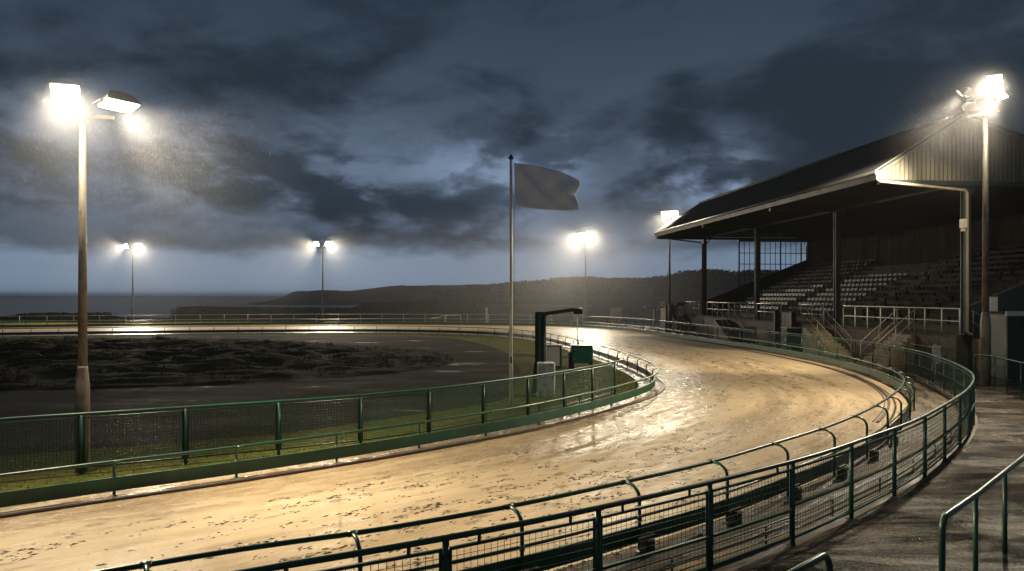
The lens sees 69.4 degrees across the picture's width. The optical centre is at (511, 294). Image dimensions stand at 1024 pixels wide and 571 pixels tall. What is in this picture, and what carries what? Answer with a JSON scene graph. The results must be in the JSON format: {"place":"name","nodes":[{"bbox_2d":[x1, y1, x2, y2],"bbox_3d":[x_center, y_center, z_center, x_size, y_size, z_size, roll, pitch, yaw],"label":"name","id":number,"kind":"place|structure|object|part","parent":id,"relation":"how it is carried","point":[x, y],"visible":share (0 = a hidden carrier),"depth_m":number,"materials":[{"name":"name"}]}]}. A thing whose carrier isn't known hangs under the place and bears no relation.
{"place":"outdoors","nodes":[
{"label":"outdoors","id":0,"kind":"place"},
{"bbox_2d":[0,314,170,319],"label":"shore bank","id":1,"kind":"structure","parent":0,"point":[75,318],"depth_m":112.23,"materials":[{"name":"green plant"}]},
{"bbox_2d":[0,312,173,319],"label":"shore scrub","id":2,"kind":"object","parent":1,"relation":"on","point":[11,317],"visible":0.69,"depth_m":113.91,"materials":[{"name":"green plant"}]},
{"bbox_2d":[0,296,356,318],"bbox_3d":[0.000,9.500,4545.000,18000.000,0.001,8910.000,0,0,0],"label":"sea","id":3,"kind":"structure","parent":0,"point":[153,306],"depth_m":817.49,"materials":[{"name":"liquid"}]},
{"bbox_2d":[0,336,519,455],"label":"infield road","id":4,"kind":"structure","parent":0,"point":[470,364],"depth_m":24.96,"materials":[{"name":"grey asphalt"}]},
{"bbox_2d":[261,305,357,306],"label":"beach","id":5,"kind":"structure","parent":0,"point":[314,305],"depth_m":656.26,"materials":[{"name":"sand"}]},
{"bbox_2d":[172,307,476,319],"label":"scrub bank","id":6,"kind":"structure","parent":0,"point":[255,317],"depth_m":127.87,"materials":[{"name":"green plant"}]},
{"bbox_2d":[163,306,477,318],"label":"bank scrub","id":7,"kind":"object","parent":6,"relation":"on","point":[246,308],"visible":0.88,"depth_m":134.58,"materials":[{"name":"green plant"}]},
{"bbox_2d":[241,284,489,304],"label":"headland","id":8,"kind":"structure","parent":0,"point":[388,294],"depth_m":721.35,"materials":[{"name":"green plant"}]},
{"bbox_2d":[0,325,907,570],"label":"track","id":9,"kind":"structure","parent":0,"point":[92,524],"depth_m":14.13,"materials":[{"name":"beige sand"}]},
{"bbox_2d":[0,326,658,507],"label":"rail","id":10,"kind":"object","parent":9,"relation":"on","point":[113,484],"visible":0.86,"depth_m":15.64,"materials":[{"name":"metal"}]},
{"bbox_2d":[0,376,664,518],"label":"inner track rail","id":11,"kind":"object","parent":9,"relation":"on","point":[20,513],"visible":0.87,"depth_m":14.52,"materials":[{"name":"green metal"}]},
{"bbox_2d":[0,328,895,570],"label":"sand clods","id":12,"kind":"object","parent":9,"relation":"on","point":[428,506],"visible":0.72,"depth_m":13.47,"materials":[{"name":"beige sand"}]},
{"bbox_2d":[0,319,915,570],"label":"rail","id":13,"kind":"object","parent":9,"relation":"on","point":[578,547],"visible":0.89,"depth_m":11.08,"materials":[{"name":"green metal"}]},
{"bbox_2d":[235,315,975,570],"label":"fence","id":14,"kind":"object","parent":9,"relation":"on","point":[966,410],"visible":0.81,"depth_m":9.98,"materials":[{"name":"green metal"}]},
{"bbox_2d":[681,340,889,422],"bbox_3d":[13.369,3.469,38.191,3.969,0.038,36.464,0,0,5],"label":"guard rail","id":15,"kind":"object","parent":9,"relation":"on","point":[884,393],"visible":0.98,"depth_m":31.97,"materials":[{"name":"metal"}]},
{"bbox_2d":[0,301,976,570],"bbox_3d":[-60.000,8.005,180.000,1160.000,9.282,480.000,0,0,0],"label":"ground","id":16,"kind":"structure","parent":0,"point":[94,473],"depth_m":20.30,"materials":[{"name":"green plant"}]},
{"bbox_2d":[49,82,140,472],"bbox_3d":[-8.211,-0.323,14.590,1.614,7.647,0.824,0,0,-24],"label":"floodlight","id":17,"kind":"object","parent":16,"relation":"on","point":[118,101],"visible":0.98,"depth_m":14.59,"materials":[{"name":"metal"}]},
{"bbox_2d":[124,244,141,321],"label":"floodlight","id":18,"kind":"object","parent":16,"relation":"on","point":[132,303],"visible":0.97,"depth_m":94.91,"materials":[{"name":"grey metal"}]},
{"bbox_2d":[0,336,455,390],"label":"mound","id":19,"kind":"object","parent":16,"relation":"on","point":[49,375],"visible":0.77,"depth_m":34.93,"materials":[{"name":"brown soil"}]},
{"bbox_2d":[0,336,445,388],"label":"heather","id":20,"kind":"object","parent":19,"relation":"on","point":[189,359],"visible":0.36,"depth_m":36.40,"materials":[{"name":"plant"}]},
{"bbox_2d":[0,333,453,389],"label":"tussocks","id":21,"kind":"object","parent":19,"relation":"on","point":[213,372],"visible":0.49,"depth_m":37.91,"materials":[{"name":"green plant"}]},
{"bbox_2d":[19,314,530,324],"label":"back fence","id":22,"kind":"object","parent":16,"relation":"on","point":[281,314],"visible":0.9,"depth_m":86.16,"materials":[{"name":"grey metal"}]},
{"bbox_2d":[0,359,622,474],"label":"fence","id":23,"kind":"object","parent":16,"relation":"on","point":[81,439],"visible":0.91,"depth_m":16.15,"materials":[{"name":"green metal"}]},
{"bbox_2d":[314,241,331,321],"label":"floodlight","id":24,"kind":"object","parent":16,"relation":"on","point":[327,243],"visible":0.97,"depth_m":94.90,"materials":[{"name":"grey metal"}]},
{"bbox_2d":[486,308,488,322],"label":"marker post","id":25,"kind":"object","parent":16,"relation":"on","point":[487,312],"visible":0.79,"depth_m":87.51,"materials":[{"name":"white paint"}]},
{"bbox_2d":[508,154,513,405],"bbox_3d":[-0.023,-0.475,23.391,0.180,7.950,0.194,0,0,-37],"label":"flagpole","id":26,"kind":"object","parent":16,"relation":"on","point":[511,335],"visible":0.96,"depth_m":23.36,"materials":[{"name":"metal"}]},
{"bbox_2d":[514,163,580,210],"bbox_3d":[1.121,-3.422,23.410,2.098,1.518,0.184,0,0,4],"label":"flag","id":27,"kind":"object","parent":26,"relation":"attached to","point":[539,187],"visible":1,"depth_m":23.42,"materials":[{"name":"fabric"}]},
{"bbox_2d":[537,362,555,396],"bbox_3d":[1.199,2.920,25.686,0.678,1.160,0.567,0,0,0],"label":"cabinet","id":28,"kind":"object","parent":16,"relation":"on","point":[545,367],"visible":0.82,"depth_m":25.45,"materials":[{"name":"grey metal"}]},
{"bbox_3d":[1.320,2.875,25.443,0.240,0.850,0.010,0,0,0],"label":"door","id":29,"kind":"part","parent":28,"relation":"part of","materials":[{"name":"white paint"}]},
{"bbox_2d":[546,344,561,366],"bbox_3d":[2.040,2.970,36.200,0.740,1.060,0.660,0,0,0],"label":"cabinet","id":30,"kind":"object","parent":16,"relation":"on","point":[554,353],"visible":0.9,"depth_m":35.90,"materials":[{"name":"grey metal"}]},
{"bbox_2d":[531,307,582,393],"bbox_3d":[1.595,1.972,26.319,1.815,3.072,0.300,0,0,1],"label":"hoist","id":31,"kind":"object","parent":16,"relation":"on","point":[540,336],"visible":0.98,"depth_m":26.27,"materials":[{"name":"paint"}]},
{"bbox_2d":[573,307,582,323],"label":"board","id":32,"kind":"object","parent":16,"relation":"on","point":[575,315],"visible":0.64,"depth_m":89.45,"materials":[{"name":"grey metal"}]},
{"bbox_2d":[568,344,593,368],"bbox_3d":[3.200,2.915,34.600,1.140,1.170,0.860,0,0,0],"label":"equipment box","id":33,"kind":"object","parent":16,"relation":"on","point":[581,353],"visible":0.84,"depth_m":34.20,"materials":[{"name":"paint"}]},
{"bbox_2d":[579,233,592,321],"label":"floodlight","id":34,"kind":"object","parent":16,"relation":"on","point":[588,235],"visible":0.98,"depth_m":94.91,"materials":[{"name":"grey metal"}]},
{"bbox_2d":[0,324,977,570],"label":"verge","id":35,"kind":"structure","parent":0,"point":[928,399],"depth_m":12.51,"materials":[{"name":"green plant"}]},
{"bbox_2d":[431,315,460,321],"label":"barrier","id":36,"kind":"object","parent":35,"relation":"on","point":[449,315],"visible":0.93,"depth_m":87.16,"materials":[{"name":"white metal"}]},
{"bbox_2d":[624,374,957,570],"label":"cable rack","id":37,"kind":"object","parent":35,"relation":"on","point":[833,505],"visible":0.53,"depth_m":10.99,"materials":[{"name":"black metal"}]},
{"bbox_2d":[5,59,972,291],"bbox_3d":[4.373,-3.908,20.646,33.513,8.347,5.626,0,0,-29],"label":"rain","id":38,"kind":"object","parent":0,"point":[273,159],"visible":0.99,"depth_m":14.48,"materials":[{"name":"white"}]},
{"bbox_2d":[0,0,1023,295],"label":"sky","id":39,"kind":"structure","parent":0,"point":[413,113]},
{"bbox_2d":[476,305,591,320],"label":"shed","id":40,"kind":"structure","parent":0,"point":[524,312],"depth_m":101.00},
{"bbox_2d":[508,308,514,318],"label":"door","id":41,"kind":"structure","parent":40,"relation":"in","point":[508,308],"depth_m":100.96,"materials":[{"name":"grey"}]},
{"bbox_2d":[541,308,552,319],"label":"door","id":42,"kind":"structure","parent":40,"relation":"in","point":[549,317],"depth_m":100.96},
{"bbox_2d":[505,353,567,358],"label":"path","id":43,"kind":"structure","parent":0,"point":[526,355],"depth_m":42.62,"materials":[{"name":"grey concrete"}]},
{"bbox_2d":[360,271,737,312],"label":"hills","id":44,"kind":"structure","parent":0,"point":[606,303],"depth_m":175.48,"materials":[{"name":"green plant"}]},
{"bbox_2d":[354,268,737,308],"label":"hill scrub","id":45,"kind":"object","parent":44,"relation":"on","point":[432,302],"visible":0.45,"depth_m":200.09,"materials":[{"name":"green plant"}]},
{"bbox_2d":[589,322,1023,570],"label":"pavement","id":46,"kind":"structure","parent":0,"point":[900,534],"depth_m":11.67,"materials":[{"name":"grey concrete"}]},
{"bbox_2d":[611,308,621,322],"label":"board","id":47,"kind":"object","parent":46,"relation":"on","point":[616,312],"visible":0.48,"depth_m":84.95,"materials":[{"name":"beige paint"}]},
{"bbox_2d":[644,302,664,330],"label":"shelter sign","id":48,"kind":"object","parent":46,"relation":"on","point":[655,307],"visible":0.88,"depth_m":70.40,"materials":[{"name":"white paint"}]},
{"bbox_2d":[661,211,677,332],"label":"floodlight","id":49,"kind":"object","parent":46,"relation":"on","point":[669,214],"visible":0.94,"depth_m":67.41,"materials":[{"name":"grey metal"}]},
{"bbox_2d":[659,302,686,331],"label":"hut","id":50,"kind":"object","parent":46,"relation":"on","point":[680,306],"visible":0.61,"depth_m":70.30,"materials":[{"name":"white paint"}]},
{"bbox_2d":[678,306,684,315],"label":"door","id":51,"kind":"structure","parent":50,"relation":"in","point":[681,310],"depth_m":70.24,"materials":[{"name":"beige paint"}]},
{"bbox_2d":[675,321,683,332],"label":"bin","id":52,"kind":"object","parent":46,"relation":"on","point":[676,326],"visible":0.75,"depth_m":67.91,"materials":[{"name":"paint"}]},
{"bbox_2d":[672,303,696,333],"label":"staircase","id":53,"kind":"structure","parent":46,"relation":"on","point":[679,318],"depth_m":69.14,"materials":[{"name":"concrete"}]},
{"bbox_2d":[714,304,744,340],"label":"staircase","id":54,"kind":"structure","parent":46,"relation":"on","point":[725,323],"depth_m":58.37,"materials":[{"name":"concrete"}]},
{"bbox_2d":[743,326,756,342],"bbox_3d":[17.244,2.888,53.617,1.011,1.225,0.071,0,0,-6],"label":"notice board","id":55,"kind":"object","parent":46,"relation":"on","point":[751,334],"visible":0.89,"depth_m":53.58,"materials":[{"name":"grey"}]},
{"bbox_2d":[780,327,801,348],"bbox_3d":[18.077,2.800,47.874,1.080,1.400,0.880,0,0,-6],"label":"equipment cabinet","id":56,"kind":"object","parent":46,"relation":"on","point":[797,330],"visible":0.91,"depth_m":47.49,"materials":[{"name":"metal"}]},
{"bbox_2d":[788,552,832,570],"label":"handrail","id":57,"kind":"object","parent":46,"relation":"on","point":[814,561],"visible":1,"depth_m":6.66,"materials":[{"name":"green metal"}]},
{"bbox_2d":[803,307,851,355],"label":"staircase","id":58,"kind":"structure","parent":46,"relation":"on","point":[820,331],"depth_m":44.07,"materials":[{"name":"concrete"}]},
{"bbox_2d":[653,111,1023,370],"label":"grandstand","id":59,"kind":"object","parent":46,"relation":"on","point":[886,221],"visible":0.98,"depth_m":45.43,"materials":[{"name":"paint"}]},
{"bbox_2d":[686,301,698,314],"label":"terrace railing","id":60,"kind":"object","parent":59,"relation":"on","point":[690,306],"visible":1,"depth_m":68.94,"materials":[{"name":"grey metal"}]},
{"bbox_2d":[707,302,747,318],"bbox_3d":[17.614,1.225,60.952,0.060,1.230,8.356,0,0,-6],"label":"terrace railing","id":61,"kind":"object","parent":59,"relation":"on","point":[728,308],"visible":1,"depth_m":60.35,"materials":[{"name":"grey metal"}]},
{"bbox_2d":[757,303,780,320],"bbox_3d":[18.462,1.225,53.248,0.060,1.230,3.856,0,0,-6],"label":"terrace railing","id":62,"kind":"object","parent":59,"relation":"on","point":[764,311],"visible":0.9,"depth_m":53.84,"materials":[{"name":"grey metal"}]},
{"bbox_2d":[740,242,805,285],"label":"window pane","id":63,"kind":"structure","parent":59,"relation":"in","point":[790,251],"depth_m":67.38,"materials":[{"name":"clear glass"}]},
{"bbox_2d":[801,304,823,324],"bbox_3d":[19.129,1.225,47.185,0.060,1.230,2.856,0,0,-6],"label":"terrace railing","id":64,"kind":"object","parent":59,"relation":"on","point":[814,314],"visible":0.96,"depth_m":47.23,"materials":[{"name":"grey metal"}]},
{"bbox_2d":[843,305,959,334],"bbox_3d":[20.050,1.225,38.810,0.060,1.230,9.706,0,0,-6],"label":"terrace railing","id":65,"kind":"object","parent":59,"relation":"on","point":[894,318],"visible":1,"depth_m":37.70,"materials":[{"name":"grey metal"}]},
{"bbox_2d":[989,296,997,310],"bbox_3d":[21.971,0.420,33.964,0.680,0.710,0.065,0,0,-6],"label":"sign","id":66,"kind":"object","parent":59,"relation":"attached to","point":[993,303],"visible":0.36,"depth_m":33.95,"materials":[{"name":"white paint"}]},
{"bbox_2d":[860,309,915,364],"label":"staircase","id":67,"kind":"structure","parent":46,"relation":"on","point":[900,340],"depth_m":36.87,"materials":[{"name":"concrete"}]},
{"bbox_2d":[907,343,946,374],"bbox_3d":[19.622,2.938,36.678,0.195,1.124,9.118,0,0,8],"label":"handrail","id":68,"kind":"object","parent":46,"relation":"on","point":[931,347],"visible":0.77,"depth_m":33.96,"materials":[{"name":"metal"}]},
{"bbox_2d":[932,344,940,373],"bbox_3d":[18.825,2.850,32.846,0.400,1.300,0.140,0,0,-6],"label":"pillar sign","id":69,"kind":"object","parent":46,"relation":"on","point":[936,349],"visible":0.64,"depth_m":32.78,"materials":[{"name":"grey metal"}]},
{"bbox_2d":[971,311,980,371],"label":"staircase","id":70,"kind":"structure","parent":46,"relation":"on","point":[975,346],"depth_m":33.61,"materials":[{"name":"concrete"}]},
{"bbox_2d":[938,454,1023,570],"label":"handrail","id":71,"kind":"object","parent":46,"relation":"on","point":[963,503],"visible":1,"depth_m":8.84,"materials":[{"name":"metal"}]},
{"bbox_2d":[957,74,1011,385],"bbox_3d":[18.138,-2.463,28.419,1.798,11.926,0.845,0,0,29],"label":"floodlight","id":72,"kind":"object","parent":46,"relation":"on","point":[985,348],"visible":1,"depth_m":28.51,"materials":[{"name":"metal"}]},
{"bbox_2d":[974,354,1023,397],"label":"handrail","id":73,"kind":"object","parent":46,"relation":"on","point":[1007,359],"visible":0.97,"depth_m":26.39,"materials":[{"name":"metal"}]},
{"bbox_2d":[989,311,1023,378],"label":"kiosk","id":74,"kind":"object","parent":46,"relation":"on","point":[1007,334],"visible":0.73,"depth_m":31.00,"materials":[{"name":"paint"}]}
]}

